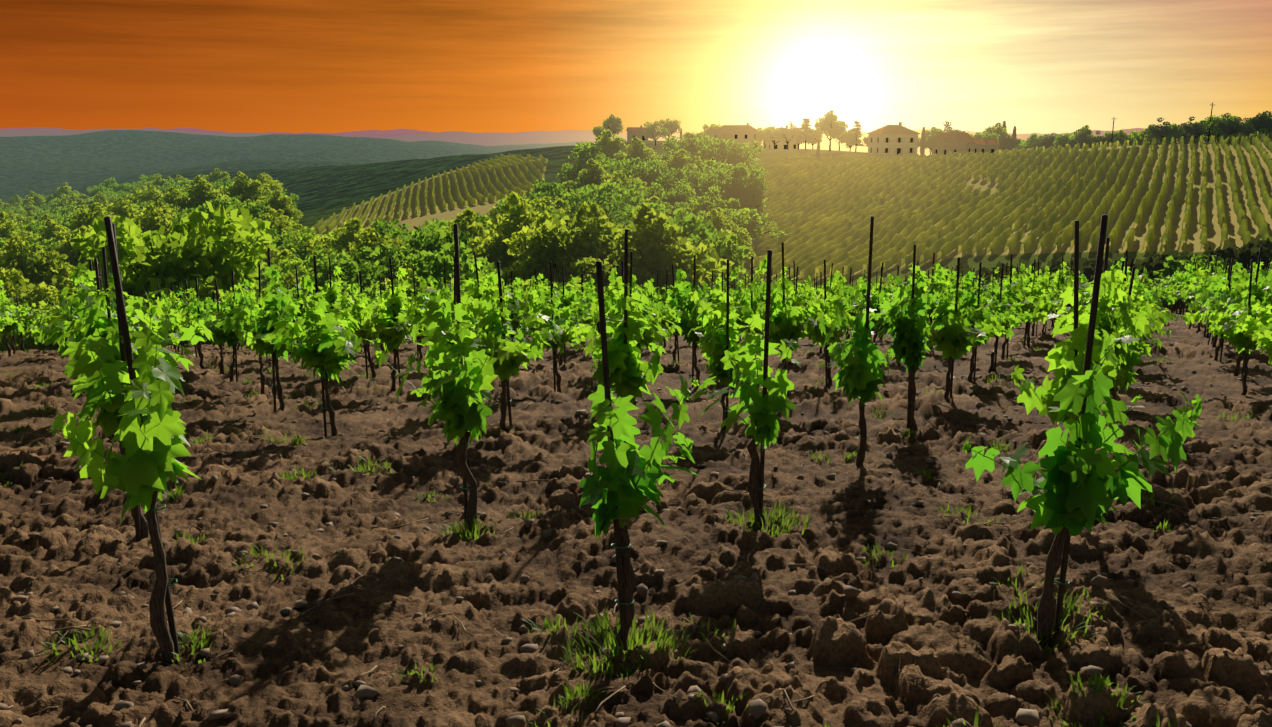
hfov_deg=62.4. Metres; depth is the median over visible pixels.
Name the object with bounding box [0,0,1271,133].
sky
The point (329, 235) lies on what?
tree
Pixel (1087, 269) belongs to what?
hedge bush
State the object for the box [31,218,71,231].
tree
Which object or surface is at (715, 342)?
vine
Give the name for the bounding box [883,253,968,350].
vine
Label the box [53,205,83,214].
tree
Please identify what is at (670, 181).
tree
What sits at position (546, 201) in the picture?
tree
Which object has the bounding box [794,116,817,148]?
settlement tree
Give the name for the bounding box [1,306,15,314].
vine
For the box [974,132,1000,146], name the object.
settlement tree
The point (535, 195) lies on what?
tree
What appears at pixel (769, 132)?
settlement tree
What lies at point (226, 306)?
vine
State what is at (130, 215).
tree
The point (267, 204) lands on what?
tree
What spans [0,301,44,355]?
vine
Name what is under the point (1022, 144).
settlement tree
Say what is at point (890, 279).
vine
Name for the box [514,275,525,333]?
vine
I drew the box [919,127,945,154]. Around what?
settlement tree
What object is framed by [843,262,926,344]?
vine
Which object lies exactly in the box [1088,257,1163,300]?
vine
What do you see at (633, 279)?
vine
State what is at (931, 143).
settlement tree
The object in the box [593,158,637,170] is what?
tree
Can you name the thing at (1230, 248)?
hedge bush
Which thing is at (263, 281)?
tree
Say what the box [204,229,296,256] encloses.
tree
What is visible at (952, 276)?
vine
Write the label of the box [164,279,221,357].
vine
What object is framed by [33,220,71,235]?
tree
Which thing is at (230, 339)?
vine
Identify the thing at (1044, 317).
vine
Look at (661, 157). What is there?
tree
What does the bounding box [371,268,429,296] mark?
tree
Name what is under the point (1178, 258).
hedge bush
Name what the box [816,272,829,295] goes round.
vine
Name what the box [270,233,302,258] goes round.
tree
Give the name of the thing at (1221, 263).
bush
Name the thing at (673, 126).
settlement tree
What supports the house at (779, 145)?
on the terrain at (910, 651)
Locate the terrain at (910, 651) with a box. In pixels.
[0,127,1271,726]
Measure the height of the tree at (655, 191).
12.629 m
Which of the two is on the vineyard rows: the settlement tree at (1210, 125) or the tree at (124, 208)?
the settlement tree at (1210, 125)
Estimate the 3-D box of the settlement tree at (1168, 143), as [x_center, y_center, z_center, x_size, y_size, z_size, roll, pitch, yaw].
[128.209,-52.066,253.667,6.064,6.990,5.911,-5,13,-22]
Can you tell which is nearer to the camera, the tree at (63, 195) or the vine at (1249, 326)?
the vine at (1249, 326)
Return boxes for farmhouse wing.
[683,132,707,144]
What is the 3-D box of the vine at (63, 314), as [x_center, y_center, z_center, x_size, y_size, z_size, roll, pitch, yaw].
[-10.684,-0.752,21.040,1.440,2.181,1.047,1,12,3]
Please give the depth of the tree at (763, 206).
158.18 m
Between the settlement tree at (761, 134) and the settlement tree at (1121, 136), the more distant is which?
the settlement tree at (761, 134)
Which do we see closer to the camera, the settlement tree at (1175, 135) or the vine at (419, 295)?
the vine at (419, 295)
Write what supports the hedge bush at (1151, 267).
on the terrain at (910, 651)
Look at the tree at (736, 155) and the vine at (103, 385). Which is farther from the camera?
the tree at (736, 155)
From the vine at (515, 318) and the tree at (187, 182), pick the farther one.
the tree at (187, 182)
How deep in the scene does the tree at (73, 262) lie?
148.95 m
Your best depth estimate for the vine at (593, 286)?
31.78 m
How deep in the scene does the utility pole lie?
216.62 m
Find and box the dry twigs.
[6,371,1271,726]
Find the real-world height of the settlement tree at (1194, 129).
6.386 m
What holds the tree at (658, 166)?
on the terrain at (910, 651)
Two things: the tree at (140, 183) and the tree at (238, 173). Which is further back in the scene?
the tree at (140, 183)
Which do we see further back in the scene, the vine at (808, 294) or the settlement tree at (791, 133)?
the settlement tree at (791, 133)
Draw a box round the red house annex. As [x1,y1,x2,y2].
[930,129,974,155]
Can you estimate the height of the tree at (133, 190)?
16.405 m
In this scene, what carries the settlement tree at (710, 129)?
on the terrain at (910, 651)
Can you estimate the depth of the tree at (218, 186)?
329.69 m
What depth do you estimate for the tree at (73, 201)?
576.26 m
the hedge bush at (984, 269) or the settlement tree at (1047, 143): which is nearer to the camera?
the hedge bush at (984, 269)
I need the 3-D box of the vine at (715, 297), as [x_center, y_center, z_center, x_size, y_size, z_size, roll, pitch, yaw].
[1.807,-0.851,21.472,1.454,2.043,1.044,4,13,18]
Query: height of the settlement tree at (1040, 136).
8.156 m
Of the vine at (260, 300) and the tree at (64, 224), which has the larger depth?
the tree at (64, 224)
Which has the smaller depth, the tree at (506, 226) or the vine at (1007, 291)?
the vine at (1007, 291)
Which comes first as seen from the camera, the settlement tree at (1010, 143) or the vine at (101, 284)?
the vine at (101, 284)
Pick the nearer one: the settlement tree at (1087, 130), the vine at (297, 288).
the vine at (297, 288)
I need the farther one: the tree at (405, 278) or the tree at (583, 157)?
the tree at (583, 157)
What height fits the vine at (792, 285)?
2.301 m
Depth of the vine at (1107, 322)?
9.18 m
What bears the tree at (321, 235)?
on the terrain at (910, 651)
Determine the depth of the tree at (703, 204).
147.17 m
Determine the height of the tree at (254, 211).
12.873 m
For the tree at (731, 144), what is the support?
on the terrain at (910, 651)
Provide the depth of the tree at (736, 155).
199.28 m
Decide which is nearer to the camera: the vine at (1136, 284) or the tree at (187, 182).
the vine at (1136, 284)
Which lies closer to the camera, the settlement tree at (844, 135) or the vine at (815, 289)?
the vine at (815, 289)
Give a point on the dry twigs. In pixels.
(614, 607)
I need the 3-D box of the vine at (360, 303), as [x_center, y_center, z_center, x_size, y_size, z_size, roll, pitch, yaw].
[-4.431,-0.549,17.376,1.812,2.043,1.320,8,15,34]
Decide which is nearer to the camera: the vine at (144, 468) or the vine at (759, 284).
the vine at (144, 468)
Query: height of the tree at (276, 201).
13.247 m
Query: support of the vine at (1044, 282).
on the terrain at (910, 651)
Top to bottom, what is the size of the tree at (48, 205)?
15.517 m
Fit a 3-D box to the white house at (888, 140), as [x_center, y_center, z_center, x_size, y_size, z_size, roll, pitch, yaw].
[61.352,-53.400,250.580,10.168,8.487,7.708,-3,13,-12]
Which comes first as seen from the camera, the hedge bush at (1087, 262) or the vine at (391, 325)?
the vine at (391, 325)
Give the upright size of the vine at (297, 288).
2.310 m
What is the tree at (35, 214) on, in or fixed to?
on the terrain at (910, 651)
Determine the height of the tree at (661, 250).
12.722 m
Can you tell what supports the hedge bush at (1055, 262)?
on the terrain at (910, 651)
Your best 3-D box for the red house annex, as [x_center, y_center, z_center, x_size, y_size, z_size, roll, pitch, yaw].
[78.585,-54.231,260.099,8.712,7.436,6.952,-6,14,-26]
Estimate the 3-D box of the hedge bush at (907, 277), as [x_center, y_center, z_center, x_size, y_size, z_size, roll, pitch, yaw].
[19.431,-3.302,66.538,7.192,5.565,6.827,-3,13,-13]
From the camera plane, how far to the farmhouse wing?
345.58 m
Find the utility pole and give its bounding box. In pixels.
[1207,102,1214,142]
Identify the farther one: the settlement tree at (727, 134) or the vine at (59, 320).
the settlement tree at (727, 134)
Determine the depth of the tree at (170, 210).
204.99 m
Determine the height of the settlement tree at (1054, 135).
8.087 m
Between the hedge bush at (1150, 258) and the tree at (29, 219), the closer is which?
the hedge bush at (1150, 258)
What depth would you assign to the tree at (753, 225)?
134.97 m
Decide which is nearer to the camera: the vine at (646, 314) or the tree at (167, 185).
the vine at (646, 314)
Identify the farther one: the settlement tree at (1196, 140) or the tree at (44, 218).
the tree at (44, 218)
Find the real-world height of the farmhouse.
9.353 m
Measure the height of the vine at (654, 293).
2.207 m
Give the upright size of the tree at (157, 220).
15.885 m
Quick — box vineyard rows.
[299,132,1271,278]
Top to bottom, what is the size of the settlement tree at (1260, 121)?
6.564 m
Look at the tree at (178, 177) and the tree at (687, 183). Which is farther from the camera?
the tree at (178, 177)
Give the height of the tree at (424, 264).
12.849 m
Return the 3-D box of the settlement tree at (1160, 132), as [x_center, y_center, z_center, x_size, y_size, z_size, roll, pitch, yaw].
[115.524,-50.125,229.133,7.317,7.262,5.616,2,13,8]
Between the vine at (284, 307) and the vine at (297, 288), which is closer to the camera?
the vine at (284, 307)
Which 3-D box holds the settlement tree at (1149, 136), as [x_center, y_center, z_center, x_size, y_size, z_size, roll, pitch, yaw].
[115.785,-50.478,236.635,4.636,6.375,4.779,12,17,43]
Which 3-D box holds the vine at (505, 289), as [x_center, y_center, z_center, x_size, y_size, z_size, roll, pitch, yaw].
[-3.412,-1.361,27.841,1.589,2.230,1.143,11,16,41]
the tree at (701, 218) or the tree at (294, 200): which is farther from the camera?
the tree at (294, 200)
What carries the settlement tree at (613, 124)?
on the terrain at (910, 651)
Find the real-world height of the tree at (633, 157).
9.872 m
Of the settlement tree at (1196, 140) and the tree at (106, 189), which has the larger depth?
the tree at (106, 189)
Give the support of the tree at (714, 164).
on the terrain at (910, 651)
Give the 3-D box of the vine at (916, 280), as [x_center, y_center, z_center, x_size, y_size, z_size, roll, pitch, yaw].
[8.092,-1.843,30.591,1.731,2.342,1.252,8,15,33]
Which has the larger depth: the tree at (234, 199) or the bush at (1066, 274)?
the tree at (234, 199)
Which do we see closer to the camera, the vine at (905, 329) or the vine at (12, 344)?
the vine at (905, 329)
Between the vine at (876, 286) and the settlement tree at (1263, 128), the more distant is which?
the settlement tree at (1263, 128)
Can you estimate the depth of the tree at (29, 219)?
364.85 m
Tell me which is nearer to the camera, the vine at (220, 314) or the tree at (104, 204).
the vine at (220, 314)
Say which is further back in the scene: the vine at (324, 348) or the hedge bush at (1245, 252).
the hedge bush at (1245, 252)
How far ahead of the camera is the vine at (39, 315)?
31.03 m
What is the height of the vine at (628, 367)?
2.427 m
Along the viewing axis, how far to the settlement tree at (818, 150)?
245.51 m
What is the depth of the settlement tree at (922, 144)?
254.08 m
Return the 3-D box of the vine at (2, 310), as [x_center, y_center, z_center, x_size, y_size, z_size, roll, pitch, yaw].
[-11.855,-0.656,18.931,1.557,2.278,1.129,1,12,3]
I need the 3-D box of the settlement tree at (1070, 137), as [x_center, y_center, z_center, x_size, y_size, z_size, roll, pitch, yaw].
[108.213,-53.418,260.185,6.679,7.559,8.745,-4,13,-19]
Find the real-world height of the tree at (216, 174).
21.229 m
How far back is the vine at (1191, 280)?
30.98 m
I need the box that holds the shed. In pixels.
[964,137,999,153]
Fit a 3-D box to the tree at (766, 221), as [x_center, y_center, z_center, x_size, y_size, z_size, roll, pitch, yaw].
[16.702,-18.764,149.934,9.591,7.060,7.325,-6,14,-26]
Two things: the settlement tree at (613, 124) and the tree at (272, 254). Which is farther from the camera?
the settlement tree at (613, 124)
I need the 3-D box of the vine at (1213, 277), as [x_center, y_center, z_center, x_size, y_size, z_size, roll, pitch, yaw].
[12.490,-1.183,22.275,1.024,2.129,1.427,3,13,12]
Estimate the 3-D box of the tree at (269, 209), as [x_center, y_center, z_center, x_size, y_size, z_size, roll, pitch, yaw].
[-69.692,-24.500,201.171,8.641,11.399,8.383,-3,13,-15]
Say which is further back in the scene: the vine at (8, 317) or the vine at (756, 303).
the vine at (756, 303)
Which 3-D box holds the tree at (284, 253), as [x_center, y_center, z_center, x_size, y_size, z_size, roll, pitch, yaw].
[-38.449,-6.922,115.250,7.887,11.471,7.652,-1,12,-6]
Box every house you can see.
[763,125,799,149]
[867,122,919,156]
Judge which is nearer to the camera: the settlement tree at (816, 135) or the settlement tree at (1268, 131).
the settlement tree at (1268, 131)
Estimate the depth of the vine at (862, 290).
31.92 m
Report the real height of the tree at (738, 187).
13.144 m
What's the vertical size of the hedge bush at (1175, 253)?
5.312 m
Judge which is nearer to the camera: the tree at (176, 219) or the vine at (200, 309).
the vine at (200, 309)
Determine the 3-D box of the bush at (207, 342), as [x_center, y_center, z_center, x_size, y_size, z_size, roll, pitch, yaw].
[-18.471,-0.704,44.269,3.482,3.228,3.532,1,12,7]
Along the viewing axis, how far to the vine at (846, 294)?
23.70 m
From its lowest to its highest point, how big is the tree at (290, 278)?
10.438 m
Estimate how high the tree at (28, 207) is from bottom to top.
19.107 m
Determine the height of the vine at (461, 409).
2.343 m
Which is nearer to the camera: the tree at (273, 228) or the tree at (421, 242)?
the tree at (421, 242)
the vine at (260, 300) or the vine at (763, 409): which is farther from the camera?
the vine at (260, 300)
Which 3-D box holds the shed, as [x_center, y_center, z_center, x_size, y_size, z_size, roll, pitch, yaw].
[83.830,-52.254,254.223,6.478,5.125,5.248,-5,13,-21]
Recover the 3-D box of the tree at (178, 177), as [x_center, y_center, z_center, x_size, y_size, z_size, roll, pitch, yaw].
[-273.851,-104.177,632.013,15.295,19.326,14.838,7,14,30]
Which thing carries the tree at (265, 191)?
on the terrain at (910, 651)
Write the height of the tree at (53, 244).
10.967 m
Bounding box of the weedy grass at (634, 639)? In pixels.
[0,323,1251,726]
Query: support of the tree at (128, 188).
on the terrain at (910, 651)
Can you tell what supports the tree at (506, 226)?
on the terrain at (910, 651)
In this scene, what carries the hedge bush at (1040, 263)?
on the terrain at (910, 651)
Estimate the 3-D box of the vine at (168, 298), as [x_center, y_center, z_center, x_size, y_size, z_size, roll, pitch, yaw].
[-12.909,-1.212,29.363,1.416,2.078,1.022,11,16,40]
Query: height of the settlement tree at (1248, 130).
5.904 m
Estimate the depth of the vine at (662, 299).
23.50 m
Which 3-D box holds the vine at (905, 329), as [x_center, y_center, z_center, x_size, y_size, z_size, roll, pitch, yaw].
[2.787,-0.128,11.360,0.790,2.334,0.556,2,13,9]
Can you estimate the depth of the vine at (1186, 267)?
35.13 m
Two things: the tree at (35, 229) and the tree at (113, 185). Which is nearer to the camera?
the tree at (35, 229)
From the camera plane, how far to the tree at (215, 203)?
197.08 m
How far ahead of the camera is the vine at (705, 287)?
29.80 m
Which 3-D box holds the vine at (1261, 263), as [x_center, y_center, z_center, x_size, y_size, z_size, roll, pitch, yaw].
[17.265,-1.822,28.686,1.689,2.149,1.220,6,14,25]
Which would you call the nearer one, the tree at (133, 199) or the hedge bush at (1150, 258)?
the hedge bush at (1150, 258)
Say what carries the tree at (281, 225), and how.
on the terrain at (910, 651)
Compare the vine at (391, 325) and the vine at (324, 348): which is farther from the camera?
the vine at (391, 325)
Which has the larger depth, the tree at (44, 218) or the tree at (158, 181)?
the tree at (158, 181)
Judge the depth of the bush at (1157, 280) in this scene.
63.95 m
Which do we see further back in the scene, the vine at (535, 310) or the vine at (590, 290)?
the vine at (590, 290)
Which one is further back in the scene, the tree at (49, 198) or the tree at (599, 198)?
the tree at (49, 198)
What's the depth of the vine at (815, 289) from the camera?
34.22 m
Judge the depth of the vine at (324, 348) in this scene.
10.97 m
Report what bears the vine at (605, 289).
on the terrain at (910, 651)
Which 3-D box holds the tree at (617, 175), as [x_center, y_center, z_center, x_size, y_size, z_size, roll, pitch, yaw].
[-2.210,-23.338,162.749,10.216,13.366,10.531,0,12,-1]
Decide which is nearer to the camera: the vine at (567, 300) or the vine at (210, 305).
the vine at (567, 300)
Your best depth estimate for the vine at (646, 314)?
17.28 m
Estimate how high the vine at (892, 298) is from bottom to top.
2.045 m
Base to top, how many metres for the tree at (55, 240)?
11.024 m
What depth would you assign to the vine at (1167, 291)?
41.71 m
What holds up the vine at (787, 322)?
on the terrain at (910, 651)
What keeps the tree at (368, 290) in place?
on the terrain at (910, 651)
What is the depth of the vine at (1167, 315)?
15.38 m
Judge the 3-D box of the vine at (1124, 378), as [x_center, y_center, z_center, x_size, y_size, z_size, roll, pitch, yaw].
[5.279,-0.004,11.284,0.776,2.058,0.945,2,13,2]
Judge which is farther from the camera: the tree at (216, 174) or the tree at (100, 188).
the tree at (100, 188)
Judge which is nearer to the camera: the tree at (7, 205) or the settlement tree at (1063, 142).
the settlement tree at (1063, 142)
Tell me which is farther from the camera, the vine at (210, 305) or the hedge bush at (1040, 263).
the hedge bush at (1040, 263)
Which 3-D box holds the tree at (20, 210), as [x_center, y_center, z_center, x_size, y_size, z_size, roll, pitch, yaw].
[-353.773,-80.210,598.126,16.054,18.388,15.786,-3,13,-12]
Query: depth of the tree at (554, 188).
164.70 m
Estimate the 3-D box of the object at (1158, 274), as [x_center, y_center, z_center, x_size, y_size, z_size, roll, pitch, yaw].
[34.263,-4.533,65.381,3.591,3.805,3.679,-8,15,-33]
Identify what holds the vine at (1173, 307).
on the terrain at (910, 651)
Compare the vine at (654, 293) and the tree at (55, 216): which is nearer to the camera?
the vine at (654, 293)
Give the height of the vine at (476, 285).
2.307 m
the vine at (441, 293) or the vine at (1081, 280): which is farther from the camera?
the vine at (1081, 280)
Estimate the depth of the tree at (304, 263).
125.91 m
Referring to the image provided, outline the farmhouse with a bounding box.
[711,123,760,147]
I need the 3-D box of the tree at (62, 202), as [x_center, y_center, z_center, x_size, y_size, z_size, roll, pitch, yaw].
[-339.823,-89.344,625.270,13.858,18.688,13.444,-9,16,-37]
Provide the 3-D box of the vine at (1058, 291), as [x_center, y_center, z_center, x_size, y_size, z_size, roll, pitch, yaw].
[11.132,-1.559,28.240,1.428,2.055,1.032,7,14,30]
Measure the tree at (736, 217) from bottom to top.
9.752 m
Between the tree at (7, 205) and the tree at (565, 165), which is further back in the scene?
the tree at (7, 205)
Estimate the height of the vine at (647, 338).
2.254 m
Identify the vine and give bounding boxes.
[0,280,26,358]
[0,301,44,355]
[0,307,15,318]
[0,309,18,324]
[0,311,27,330]
[1,288,42,350]
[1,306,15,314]
[4,293,38,353]
[14,247,191,441]
[16,293,43,351]
[17,298,33,350]
[30,259,161,339]
[33,258,192,408]
[48,280,95,320]
[49,216,201,663]
[52,267,155,325]
[53,223,213,540]
[54,285,115,318]
[75,271,104,310]
[141,292,153,308]
[146,284,187,348]
[147,284,176,347]
[153,278,226,368]
[154,283,185,354]
[161,285,179,351]
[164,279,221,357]
[170,279,254,374]
[190,248,307,411]
[195,270,251,381]
[205,290,214,312]
[205,291,212,343]
[208,263,292,396]
[217,286,228,346]
[219,279,241,349]
[237,256,380,437]
[245,278,262,349]
[249,273,296,354]
[255,264,339,330]
[297,257,374,315]
[329,271,407,378]
[340,275,376,352]
[346,258,429,391]
[351,276,391,353]
[368,278,384,302]
[373,223,498,532]
[403,267,428,359]
[406,281,429,347]
[414,258,451,327]
[435,257,494,344]
[440,261,595,432]
[442,277,453,299]
[445,252,543,331]
[460,278,467,296]
[489,271,520,300]
[505,271,532,341]
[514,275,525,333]
[519,268,557,341]
[521,262,599,392]
[533,269,596,365]
[543,272,556,302]
[553,273,595,347]
[555,229,681,443]
[575,273,597,340]
[576,274,596,324]
[578,260,662,319]
[578,261,698,652]
[590,251,675,405]
[594,265,640,302]
[594,267,651,313]
[642,263,712,363]
[644,274,665,308]
[648,269,679,347]
[656,255,735,387]
[686,260,758,432]
[688,250,800,526]
[688,270,746,305]
[688,275,710,299]
[700,256,802,360]
[709,272,742,329]
[730,242,841,374]
[732,275,750,339]
[740,264,789,303]
[775,261,823,307]
[787,266,814,358]
[790,259,882,386]
[807,273,819,292]
[811,263,853,352]
[816,267,883,339]
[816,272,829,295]
[819,216,894,466]
[832,267,864,330]
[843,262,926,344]
[845,283,935,322]
[854,270,873,295]
[858,266,896,338]
[859,245,930,431]
[864,265,933,310]
[872,272,882,292]
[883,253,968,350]
[896,261,925,301]
[898,257,1025,398]
[928,266,967,309]
[928,271,994,297]
[929,262,1037,382]
[940,265,951,322]
[951,267,963,291]
[952,263,1037,373]
[962,215,1202,645]
[963,268,993,306]
[976,271,1000,293]
[977,268,1003,295]
[980,254,1043,359]
[980,262,1011,289]
[985,263,1062,347]
[1002,259,1063,338]
[1011,220,1131,453]
[1031,259,1061,336]
[1033,261,1170,396]
[1042,267,1078,332]
[1050,257,1086,319]
[1051,265,1073,326]
[1053,263,1168,315]
[1065,263,1088,314]
[1073,274,1089,306]
[1078,238,1167,443]
[1079,257,1199,326]
[1088,250,1178,309]
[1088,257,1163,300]
[1106,267,1165,425]
[1110,251,1158,295]
[1155,272,1180,313]
[1156,264,1186,314]
[1160,267,1180,313]
[1164,261,1185,314]
[1167,259,1194,314]
[1169,258,1225,332]
[1170,261,1195,313]
[1172,259,1210,328]
[1173,265,1200,320]
[1183,255,1271,347]
[1188,259,1247,361]
[1188,259,1271,394]
[1190,254,1219,337]
[1191,258,1228,344]
[1202,303,1271,419]
[1206,246,1271,376]
[1239,258,1261,287]
[1240,257,1269,293]
[1246,257,1270,285]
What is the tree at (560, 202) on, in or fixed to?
on the terrain at (910, 651)
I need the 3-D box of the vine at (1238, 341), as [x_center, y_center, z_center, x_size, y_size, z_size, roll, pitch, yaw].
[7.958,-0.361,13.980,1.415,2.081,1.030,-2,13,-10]
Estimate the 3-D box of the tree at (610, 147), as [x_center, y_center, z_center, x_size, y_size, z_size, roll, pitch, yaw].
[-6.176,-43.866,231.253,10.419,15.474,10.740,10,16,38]
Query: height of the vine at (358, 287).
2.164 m
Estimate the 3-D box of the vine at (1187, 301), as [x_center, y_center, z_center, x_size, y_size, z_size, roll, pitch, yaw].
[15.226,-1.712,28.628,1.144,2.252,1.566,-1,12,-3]
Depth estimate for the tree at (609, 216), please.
130.76 m
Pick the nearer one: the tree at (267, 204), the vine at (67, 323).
the vine at (67, 323)
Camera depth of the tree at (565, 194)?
157.01 m
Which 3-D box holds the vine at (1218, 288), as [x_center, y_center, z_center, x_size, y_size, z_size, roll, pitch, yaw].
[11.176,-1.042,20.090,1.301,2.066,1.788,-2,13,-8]
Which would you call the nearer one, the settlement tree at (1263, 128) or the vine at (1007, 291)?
the vine at (1007, 291)
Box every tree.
[0,207,24,214]
[0,211,32,244]
[0,235,76,306]
[0,237,6,250]
[0,241,34,254]
[0,267,61,315]
[1,203,15,208]
[6,210,25,219]
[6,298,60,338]
[8,195,23,204]
[11,221,41,234]
[13,215,24,223]
[21,202,42,212]
[21,216,36,224]
[23,191,46,207]
[24,210,38,219]
[25,219,70,242]
[27,237,59,248]
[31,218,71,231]
[32,211,46,219]
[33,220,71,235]
[34,201,275,344]
[34,242,59,256]
[35,213,54,223]
[39,212,60,218]
[40,202,53,209]
[41,194,55,202]
[44,236,66,246]
[50,196,67,212]
[50,198,67,210]
[52,225,97,273]
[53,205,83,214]
[55,182,78,198]
[55,211,69,218]
[57,267,95,286]
[60,193,77,196]
[61,205,79,212]
[61,251,82,266]
[63,194,88,205]
[65,208,97,221]
[69,202,118,234]
[70,205,90,213]
[80,193,88,199]
[86,185,103,196]
[88,191,109,207]
[93,196,108,208]
[94,185,113,191]
[98,177,120,187]
[101,197,116,205]
[102,201,109,207]
[104,196,137,219]
[105,191,122,197]
[107,191,130,197]
[108,183,117,190]
[114,184,126,192]
[114,212,142,232]
[118,185,133,192]
[124,190,139,202]
[125,187,137,194]
[130,185,147,196]
[131,203,197,244]
[132,185,163,207]
[135,200,187,219]
[137,180,152,185]
[138,201,153,210]
[139,173,161,182]
[144,176,167,186]
[155,182,184,193]
[158,179,181,189]
[161,186,190,206]
[168,215,183,222]
[170,206,196,216]
[173,174,188,181]
[173,175,227,212]
[177,180,194,185]
[179,185,191,191]
[187,196,239,221]
[202,168,231,183]
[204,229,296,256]
[214,181,235,192]
[215,177,235,183]
[219,173,266,202]
[226,197,242,206]
[227,211,269,220]
[233,171,252,184]
[233,201,248,209]
[237,190,272,198]
[237,202,297,224]
[248,202,274,213]
[249,220,278,239]
[251,190,303,223]
[252,213,293,234]
[253,174,283,195]
[255,259,313,297]
[256,269,355,303]
[258,245,292,263]
[262,173,282,193]
[263,273,314,296]
[264,206,293,224]
[266,209,302,231]
[270,193,299,215]
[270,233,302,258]
[270,248,319,277]
[272,226,315,247]
[274,249,299,259]
[282,231,339,244]
[283,232,338,243]
[286,250,385,298]
[288,232,333,265]
[295,258,322,274]
[304,217,378,262]
[304,243,412,280]
[322,284,411,300]
[332,227,414,269]
[350,218,449,254]
[370,263,416,298]
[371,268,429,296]
[375,241,508,302]
[395,221,475,279]
[416,218,485,233]
[425,207,487,249]
[426,278,466,295]
[429,236,526,281]
[446,212,496,239]
[465,192,567,259]
[482,234,498,244]
[483,275,597,300]
[484,202,503,226]
[495,191,548,216]
[500,211,606,285]
[506,201,633,287]
[527,198,572,229]
[528,178,566,200]
[536,206,575,230]
[540,196,578,214]
[547,198,571,216]
[553,182,574,199]
[555,188,609,207]
[556,162,576,186]
[562,142,622,182]
[563,158,612,190]
[563,182,646,219]
[566,202,733,296]
[571,173,598,189]
[580,129,626,161]
[584,213,616,228]
[590,214,739,282]
[591,169,648,195]
[592,126,605,138]
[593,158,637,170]
[602,114,623,134]
[602,157,660,191]
[602,179,662,209]
[607,224,750,291]
[611,206,658,225]
[613,136,658,160]
[615,202,692,227]
[626,156,658,161]
[628,160,674,185]
[642,198,686,215]
[643,121,668,145]
[645,195,672,218]
[650,183,695,207]
[653,167,717,198]
[656,139,681,160]
[658,149,692,175]
[658,210,750,284]
[659,118,680,138]
[662,132,733,161]
[666,148,714,163]
[667,175,706,205]
[672,207,699,221]
[673,205,714,217]
[676,156,710,177]
[683,159,739,189]
[684,195,739,216]
[696,209,750,236]
[697,168,764,206]
[698,138,764,176]
[701,140,737,155]
[702,124,722,138]
[704,162,768,215]
[706,207,742,236]
[706,208,755,268]
[713,129,733,141]
[723,208,763,240]
[731,190,767,210]
[736,209,786,240]
[755,126,775,147]
[764,127,788,148]
[773,121,802,148]
[790,123,804,148]
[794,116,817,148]
[802,127,823,148]
[814,110,845,150]
[816,140,819,156]
[825,120,851,150]
[837,129,860,150]
[849,119,864,151]
[863,137,867,146]
[918,128,944,152]
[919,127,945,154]
[920,127,925,154]
[943,121,962,132]
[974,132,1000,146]
[983,122,1009,148]
[998,133,1020,150]
[1012,126,1016,146]
[1015,138,1029,150]
[1019,133,1041,149]
[1028,134,1047,150]
[1028,134,1056,148]
[1035,133,1058,145]
[1053,134,1073,148]
[1061,133,1074,148]
[1067,129,1092,148]
[1071,125,1097,137]
[1091,130,1113,147]
[1103,132,1122,146]
[1112,130,1133,144]
[1129,132,1149,145]
[1137,128,1158,144]
[1145,118,1183,140]
[1157,138,1177,144]
[1164,123,1185,143]
[1177,121,1203,143]
[1178,121,1196,140]
[1181,116,1207,142]
[1199,120,1217,138]
[1202,114,1232,142]
[1206,116,1244,141]
[1214,113,1250,141]
[1241,117,1255,136]
[1249,111,1271,132]
[1254,110,1271,132]
[1258,117,1271,133]
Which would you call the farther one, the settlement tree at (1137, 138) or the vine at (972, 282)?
the settlement tree at (1137, 138)
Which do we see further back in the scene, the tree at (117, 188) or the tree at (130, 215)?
the tree at (117, 188)
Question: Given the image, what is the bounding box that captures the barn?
[626,125,647,141]
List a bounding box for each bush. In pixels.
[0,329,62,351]
[167,330,210,345]
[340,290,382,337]
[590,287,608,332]
[890,269,960,284]
[956,259,1036,286]
[960,267,1022,281]
[1023,261,1093,275]
[1027,261,1087,278]
[1035,266,1085,314]
[1051,252,1127,283]
[1066,252,1149,277]
[1066,257,1148,282]
[1128,256,1195,278]
[1135,259,1147,274]
[1138,277,1171,310]
[1143,248,1206,270]
[1145,256,1210,268]
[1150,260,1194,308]
[1152,250,1222,271]
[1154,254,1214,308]
[1178,254,1228,272]
[1187,249,1249,272]
[1204,240,1271,269]
[1205,261,1244,274]
[1206,242,1271,269]
[1233,234,1270,265]
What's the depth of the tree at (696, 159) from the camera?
190.78 m
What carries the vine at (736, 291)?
on the terrain at (910, 651)
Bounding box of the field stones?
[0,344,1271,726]

